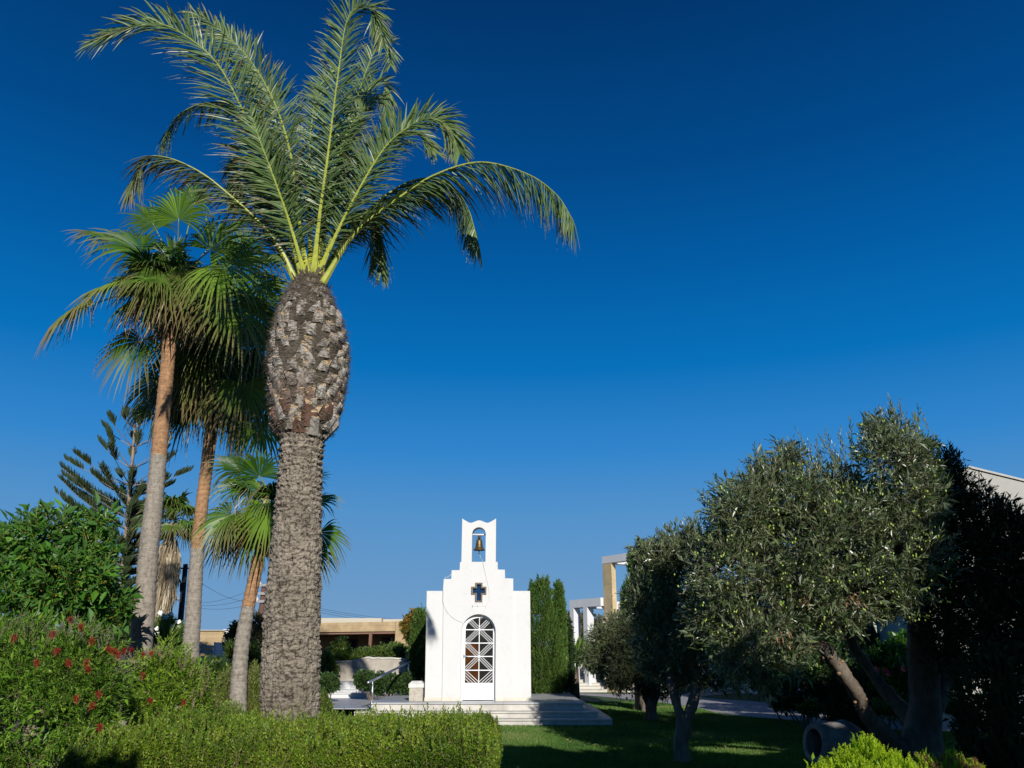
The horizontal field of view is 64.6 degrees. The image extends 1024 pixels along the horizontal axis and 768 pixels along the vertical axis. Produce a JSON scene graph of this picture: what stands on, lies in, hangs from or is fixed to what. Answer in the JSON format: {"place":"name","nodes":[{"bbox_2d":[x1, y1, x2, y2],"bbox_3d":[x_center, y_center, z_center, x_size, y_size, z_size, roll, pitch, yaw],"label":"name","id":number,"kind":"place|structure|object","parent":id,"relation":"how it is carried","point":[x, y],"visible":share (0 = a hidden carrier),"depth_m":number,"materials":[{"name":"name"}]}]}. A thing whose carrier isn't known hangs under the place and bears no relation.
{"place":"outdoors","nodes":[
{"label":"outdoors","id":0,"kind":"place"},
{"bbox_2d":[200,630,224,663],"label":"stone building","id":1,"kind":"structure","parent":0,"point":[209,637],"depth_m":38.17,"materials":[{"name":"stone"}]},
{"bbox_2d":[0,654,583,767],"bbox_3d":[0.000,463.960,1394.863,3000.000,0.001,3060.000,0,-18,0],"label":"ground","id":2,"kind":"structure","parent":0,"point":[121,658],"depth_m":18.84,"materials":[{"name":"plant"}]},
{"bbox_2d":[0,490,144,766],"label":"broadleaf tree","id":3,"kind":"object","parent":2,"relation":"on","point":[34,568],"visible":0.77,"depth_m":12.15,"materials":[{"name":"green plant"}]},
{"bbox_2d":[0,597,146,767],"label":"bottlebrush shrub","id":4,"kind":"object","parent":2,"relation":"on","point":[60,685],"visible":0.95,"depth_m":7.94,"materials":[{"name":"green plant"}]},
{"bbox_2d":[92,597,132,711],"bbox_3d":[-9.288,6.368,18.968,1.786,3.052,1.201,0,-18,0],"label":"shrub","id":5,"kind":"object","parent":2,"relation":"on","point":[125,637],"visible":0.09,"depth_m":18.89,"materials":[{"name":"green plant"}]},
{"bbox_2d":[40,405,194,683],"bbox_3d":[-15.198,6.084,30.549,5.299,10.822,6.574,0,-18,0],"label":"norfolk pine","id":6,"kind":"object","parent":2,"relation":"on","point":[132,502],"visible":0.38,"depth_m":30.45,"materials":[{"name":"green plant"}]},
{"bbox_2d":[35,179,290,726],"bbox_3d":[-6.471,0.761,14.719,5.098,11.056,2.546,-4,-19,13],"label":"fan palm","id":7,"kind":"object","parent":2,"relation":"on","point":[163,289],"visible":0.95,"depth_m":14.87,"materials":[{"name":"green plant"}]},
{"bbox_2d":[126,619,203,651],"bbox_3d":[-6.765,5.651,15.507,1.407,2.270,1.486,0,-18,0],"label":"fan plant","id":8,"kind":"object","parent":2,"relation":"on","point":[177,633],"visible":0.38,"depth_m":15.64,"materials":[{"name":"green plant"}]},
{"bbox_2d":[154,611,184,655],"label":"oleander","id":9,"kind":"object","parent":2,"relation":"on","point":[162,618],"visible":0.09,"depth_m":16.67,"materials":[{"name":"green plant"}]},
{"bbox_2d":[130,488,210,621],"bbox_3d":[-11.676,7.017,27.209,2.651,7.039,2.376,0,-18,0],"label":"fan palm","id":10,"kind":"object","parent":2,"relation":"on","point":[169,568],"visible":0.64,"depth_m":27.31,"materials":[{"name":"green plant"}]},
{"bbox_2d":[116,629,231,760],"bbox_3d":[-4.201,3.943,9.813,1.464,1.898,1.258,0,-18,0],"label":"bottlebrush shrub","id":11,"kind":"object","parent":2,"relation":"on","point":[167,679],"visible":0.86,"depth_m":9.76,"materials":[{"name":"green plant"}]},
{"bbox_2d":[177,564,188,623],"bbox_3d":[-13.370,9.575,31.563,1.073,5.034,0.315,0,-18,0],"label":"utility pole","id":12,"kind":"object","parent":2,"relation":"on","point":[185,568],"visible":0.24,"depth_m":31.96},
{"bbox_2d":[134,570,388,618],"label":"overhead wires","id":13,"kind":"object","parent":12,"relation":"attached to","point":[240,600],"visible":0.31,"depth_m":44.99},
{"bbox_2d":[119,224,289,707],"bbox_3d":[-6.346,1.683,16.630,5.218,10.508,2.801,-10,-21,28],"label":"fan palm","id":14,"kind":"object","parent":2,"relation":"on","point":[210,394],"visible":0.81,"depth_m":16.22,"materials":[{"name":"green plant"}]},
{"bbox_2d":[199,642,229,663],"bbox_3d":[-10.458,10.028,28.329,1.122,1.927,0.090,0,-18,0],"label":"building","id":15,"kind":"structure","parent":2,"relation":"on","point":[217,647],"depth_m":28.55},
{"bbox_2d":[198,653,232,703],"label":"oleander","id":16,"kind":"object","parent":2,"relation":"on","point":[217,666],"visible":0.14,"depth_m":14.52,"materials":[{"name":"green plant"}]},
{"bbox_2d":[206,698,248,715],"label":"groundcover bush","id":17,"kind":"object","parent":2,"relation":"on","point":[227,708],"visible":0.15,"depth_m":10.94,"materials":[{"name":"green plant"}]},
{"bbox_2d":[222,620,237,651],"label":"tree","id":18,"kind":"object","parent":2,"relation":"on","point":[231,632],"visible":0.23,"depth_m":25.65,"materials":[{"name":"green plant"}]},
{"bbox_2d":[209,659,260,717],"bbox_3d":[-4.336,5.196,13.011,1.202,1.537,0.497,0,-18,0],"label":"rosemary bush","id":19,"kind":"object","parent":2,"relation":"on","point":[253,688],"visible":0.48,"depth_m":13.03,"materials":[{"name":"green plant"}]},
{"bbox_2d":[221,637,260,675],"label":"shrub","id":20,"kind":"object","parent":2,"relation":"on","point":[254,651],"visible":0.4,"depth_m":17.96,"materials":[{"name":"green plant"}]},
{"bbox_2d":[250,608,262,650],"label":"tree","id":21,"kind":"object","parent":2,"relation":"on","point":[257,620],"visible":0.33,"depth_m":31.38,"materials":[{"name":"green plant"}]},
{"bbox_2d":[255,581,265,619],"bbox_3d":[-11.472,11.245,36.247,0.710,4.804,0.397,0,-18,0],"label":"utility pole","id":22,"kind":"object","parent":2,"relation":"on","point":[262,596],"visible":0.33,"depth_m":36.68,"materials":[{"name":"metal"}]},
{"bbox_2d":[187,449,351,712],"bbox_3d":[-4.197,3.400,13.222,2.696,5.105,1.879,-9,-20,24],"label":"fan palm","id":23,"kind":"object","parent":2,"relation":"on","point":[248,530],"visible":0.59,"depth_m":13.23,"materials":[{"name":"green plant"}]},
{"bbox_2d":[56,701,518,767],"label":"hedge","id":24,"kind":"object","parent":2,"relation":"on","point":[194,738],"visible":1,"depth_m":7.23,"materials":[{"name":"green plant"}]},
{"bbox_2d":[320,686,334,718],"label":"shrub","id":25,"kind":"object","parent":2,"relation":"on","point":[326,701],"visible":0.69,"depth_m":11.34,"materials":[{"name":"green plant"}]},
{"bbox_2d":[76,0,579,724],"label":"date palm","id":26,"kind":"object","parent":2,"relation":"on","point":[308,360],"visible":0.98,"depth_m":11.38,"materials":[{"name":"green plant"}]},
{"bbox_2d":[251,618,406,655],"bbox_3d":[-6.680,11.706,34.994,6.847,2.936,8.200,0,-18,0],"label":"bungalow","id":27,"kind":"object","parent":2,"relation":"on","point":[363,632],"visible":0.26,"depth_m":32.59,"materials":[{"name":"paint"}]},
{"bbox_2d":[347,639,357,650],"bbox_3d":[-6.967,11.296,34.340,0.796,0.929,0.080,0,-18,0],"label":"window","id":28,"kind":"structure","parent":27,"relation":"in","point":[354,642],"depth_m":34.42,"materials":[{"name":"black glass"}]},
{"bbox_2d":[381,638,389,645],"bbox_3d":[-5.367,11.114,34.400,0.370,0.616,0.080,0,-18,0],"label":"window","id":29,"kind":"structure","parent":27,"relation":"in","point":[385,640],"depth_m":34.44,"materials":[{"name":"black glass"}]},
{"bbox_2d":[319,671,341,697],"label":"shrub","id":30,"kind":"object","parent":2,"relation":"on","point":[330,682],"visible":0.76,"depth_m":21.38,"materials":[{"name":"green plant"}]},
{"bbox_2d":[320,649,340,695],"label":"shrub","id":31,"kind":"object","parent":2,"relation":"on","point":[328,664],"visible":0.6,"depth_m":25.42,"materials":[{"name":"green plant"}]},
{"bbox_2d":[324,635,352,661],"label":"shrub","id":32,"kind":"object","parent":2,"relation":"on","point":[340,648],"visible":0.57,"depth_m":26.64,"materials":[{"name":"green plant"}]},
{"bbox_2d":[327,656,406,696],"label":"retaining wall","id":33,"kind":"structure","parent":2,"relation":"on","point":[348,668],"depth_m":25.97,"materials":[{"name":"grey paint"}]},
{"bbox_2d":[336,641,407,660],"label":"hedge","id":34,"kind":"object","parent":2,"relation":"on","point":[392,649],"visible":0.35,"depth_m":26.82,"materials":[{"name":"green plant"}]},
{"bbox_2d":[351,669,418,699],"bbox_3d":[-3.512,8.492,22.385,1.919,1.188,0.977,0,-18,0],"label":"shrub","id":35,"kind":"object","parent":2,"relation":"on","point":[391,683],"visible":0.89,"depth_m":22.24,"materials":[{"name":"green plant"}]},
{"bbox_2d":[388,641,405,646],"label":"shrub","id":36,"kind":"object","parent":2,"relation":"on","point":[400,643],"visible":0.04,"depth_m":29.46,"materials":[{"name":"green plant"}]},
{"bbox_2d":[398,608,416,671],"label":"tree","id":37,"kind":"object","parent":2,"relation":"on","point":[404,627],"visible":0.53,"depth_m":25.18,"materials":[{"name":"green plant"}]},
{"bbox_2d":[406,603,425,693],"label":"shrub","id":38,"kind":"object","parent":2,"relation":"on","point":[416,645],"visible":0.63,"depth_m":23.51,"materials":[{"name":"green plant"}]},
{"bbox_2d":[331,697,384,708],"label":"marble paving","id":39,"kind":"structure","parent":0,"point":[351,703],"depth_m":21.37,"materials":[{"name":"white stone"}]},
{"bbox_2d":[329,681,366,697],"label":"garden steps","id":40,"kind":"structure","parent":39,"relation":"on","point":[348,689],"depth_m":23.87,"materials":[{"name":"white paint"}]},
{"bbox_2d":[0,0,1023,652],"label":"sky","id":41,"kind":"structure","parent":0,"point":[787,215],"materials":[{"name":"blue"}]},
{"bbox_2d":[549,633,601,698],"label":"tree","id":42,"kind":"object","parent":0,"point":[579,643],"visible":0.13,"depth_m":24.80,"materials":[{"name":"green plant"}]},
{"bbox_2d":[566,610,602,641],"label":"tree","id":43,"kind":"object","parent":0,"point":[581,621],"visible":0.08,"depth_m":44.86,"materials":[{"name":"green plant"}]},
{"bbox_2d":[499,676,1022,767],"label":"lawn","id":44,"kind":"structure","parent":0,"point":[744,697],"depth_m":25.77,"materials":[{"name":"green plant"}]},
{"bbox_2d":[333,693,612,725],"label":"platform","id":45,"kind":"structure","parent":44,"relation":"on","point":[562,709],"depth_m":19.07,"materials":[{"name":"stone"}]},
{"bbox_2d":[367,661,410,702],"bbox_3d":[-3.073,7.559,20.678,0.114,0.890,4.427,-2,-18,5],"label":"handrail","id":46,"kind":"object","parent":45,"relation":"on","point":[386,673],"visible":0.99,"depth_m":19.71,"materials":[{"name":"silver metal"}]},
{"bbox_2d":[408,681,424,700],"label":"pillar","id":47,"kind":"structure","parent":45,"relation":"on","point":[416,690],"depth_m":19.78,"materials":[{"name":"beige stone"}]},
{"bbox_2d":[424,519,531,700],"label":"chapel","id":48,"kind":"structure","parent":45,"relation":"on","point":[471,655],"depth_m":20.28,"materials":[{"name":"white paint"}]},
{"bbox_2d":[471,583,485,601],"bbox_3d":[-0.843,5.295,20.560,0.388,0.483,0.112,0,-18,0],"label":"cross window","id":49,"kind":"structure","parent":48,"relation":"in","point":[479,591],"depth_m":20.57,"materials":[{"name":"blue glass"}]},
{"bbox_2d":[463,617,493,699],"bbox_3d":[-0.837,6.810,20.170,0.754,1.963,0.098,0,-18,0],"label":"door","id":50,"kind":"structure","parent":48,"relation":"in","point":[478,656],"depth_m":20.18,"materials":[{"name":"white paint"}]},
{"bbox_2d":[474,533,484,553],"bbox_3d":[-0.854,4.159,21.069,0.304,0.539,0.304,0,-18,0],"label":"bell","id":51,"kind":"object","parent":48,"relation":"hanging from","point":[479,546],"visible":1,"depth_m":21.00,"materials":[{"name":"brown metal"}]},
{"bbox_2d":[528,573,567,693],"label":"cypress","id":52,"kind":"object","parent":44,"relation":"on","point":[541,594],"visible":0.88,"depth_m":23.53,"materials":[{"name":"green plant"}]},
{"bbox_2d":[549,578,569,692],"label":"cypress","id":53,"kind":"object","parent":44,"relation":"on","point":[559,601],"visible":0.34,"depth_m":24.23,"materials":[{"name":"green plant"}]},
{"bbox_2d":[563,616,577,695],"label":"cypress","id":54,"kind":"object","parent":44,"relation":"on","point":[571,681],"visible":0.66,"depth_m":24.12,"materials":[{"name":"green plant"}]},
{"bbox_2d":[573,605,643,709],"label":"olive tree","id":55,"kind":"object","parent":44,"relation":"on","point":[595,653],"visible":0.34,"depth_m":20.39,"materials":[{"name":"green plant"}]},
{"bbox_2d":[618,535,673,711],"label":"tree","id":56,"kind":"object","parent":44,"relation":"on","point":[642,705],"visible":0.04,"depth_m":23.75,"materials":[{"name":"green plant"}]},
{"bbox_2d":[579,670,721,691],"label":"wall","id":57,"kind":"structure","parent":44,"relation":"on","point":[585,687],"depth_m":34.11,"materials":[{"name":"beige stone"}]},
{"bbox_2d":[600,613,709,720],"bbox_3d":[3.400,6.684,19.098,2.363,2.627,2.282,16,-24,-40],"label":"olive tree","id":58,"kind":"object","parent":44,"relation":"on","point":[649,693],"visible":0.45,"depth_m":18.91,"materials":[{"name":"green plant"}]},
{"bbox_2d":[611,513,749,762],"bbox_3d":[2.852,4.063,13.282,2.274,3.969,2.328,0,-18,0],"label":"olive tree","id":59,"kind":"object","parent":44,"relation":"on","point":[660,661],"visible":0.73,"depth_m":13.12,"materials":[{"name":"green plant"}]},
{"bbox_2d":[569,529,806,696],"bbox_3d":[9.883,9.569,32.699,8.138,5.547,14.236,12,-22,-31],"label":"modern villa","id":60,"kind":"object","parent":44,"relation":"on","point":[607,601],"visible":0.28,"depth_m":34.91,"materials":[{"name":"paint"}]},
{"bbox_2d":[567,729,1022,767],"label":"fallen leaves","id":61,"kind":"object","parent":44,"relation":"on","point":[695,747],"visible":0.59,"depth_m":14.22,"materials":[{"name":"brown plant"}]},
{"bbox_2d":[756,650,850,724],"bbox_3d":[6.757,6.984,18.766,2.271,1.775,1.268,0,-18,0],"label":"shrub","id":62,"kind":"object","parent":44,"relation":"on","point":[821,689],"visible":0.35,"depth_m":18.51,"materials":[{"name":"green plant"}]},
{"bbox_2d":[793,696,824,731],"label":"shrub","id":63,"kind":"object","parent":44,"relation":"on","point":[811,707],"visible":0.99,"depth_m":16.29,"materials":[{"name":"green plant"}]},
{"bbox_2d":[763,608,880,717],"bbox_3d":[9.459,6.939,20.856,6.140,3.179,1.848,0,-18,0],"label":"hedge","id":64,"kind":"object","parent":44,"relation":"on","point":[842,645],"visible":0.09,"depth_m":20.55,"materials":[{"name":"green plant"}]},
{"bbox_2d":[674,392,974,765],"bbox_3d":[4.648,2.801,11.668,4.886,5.378,3.514,0,-18,0],"label":"olive tree","id":65,"kind":"object","parent":44,"relation":"on","point":[754,540],"visible":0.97,"depth_m":10.94,"materials":[{"name":"green plant"}]},
{"bbox_2d":[803,719,873,763],"bbox_3d":[4.892,5.405,12.051,1.046,0.766,0.778,0,-18,0],"label":"clay jar","id":66,"kind":"object","parent":44,"relation":"on","point":[823,739],"visible":0.54,"depth_m":11.92,"materials":[{"name":"ceramic"}]},
{"bbox_2d":[805,731,926,767],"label":"thuja","id":67,"kind":"object","parent":44,"relation":"on","point":[851,755],"visible":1,"depth_m":5.98,"materials":[{"name":"green plant"}]},
{"bbox_2d":[796,466,1023,728],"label":"gabled house","id":68,"kind":"structure","parent":44,"relation":"on","point":[1013,486],"depth_m":19.25,"materials":[{"name":"white paint"}]},
{"bbox_2d":[914,747,985,767],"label":"thuja","id":69,"kind":"object","parent":44,"relation":"on","point":[925,759],"visible":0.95,"depth_m":6.18,"materials":[{"name":"green plant"}]},
{"bbox_2d":[900,439,1023,765],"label":"olive tree","id":70,"kind":"object","parent":44,"relation":"on","point":[992,600],"visible":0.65,"depth_m":11.22,"materials":[{"name":"green plant"}]},
{"bbox_2d":[941,637,1023,767],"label":"round bush","id":71,"kind":"object","parent":44,"relation":"on","point":[997,749],"visible":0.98,"depth_m":10.06,"materials":[{"name":"green plant"}]},
{"bbox_2d":[580,692,1022,733],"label":"path","id":72,"kind":"structure","parent":0,"point":[744,708],"depth_m":24.27,"materials":[{"name":"grey concrete"}]},
{"bbox_2d":[854,628,976,731],"bbox_3d":[8.419,6.176,16.998,2.640,2.191,1.674,0,-18,0],"label":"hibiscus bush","id":73,"kind":"object","parent":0,"point":[891,667],"visible":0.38,"depth_m":16.94,"materials":[{"name":"green plant"}]},
{"bbox_2d":[944,700,970,715],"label":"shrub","id":74,"kind":"object","parent":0,"point":[948,711],"visible":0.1,"depth_m":15.79,"materials":[{"name":"green plant"}]}
]}

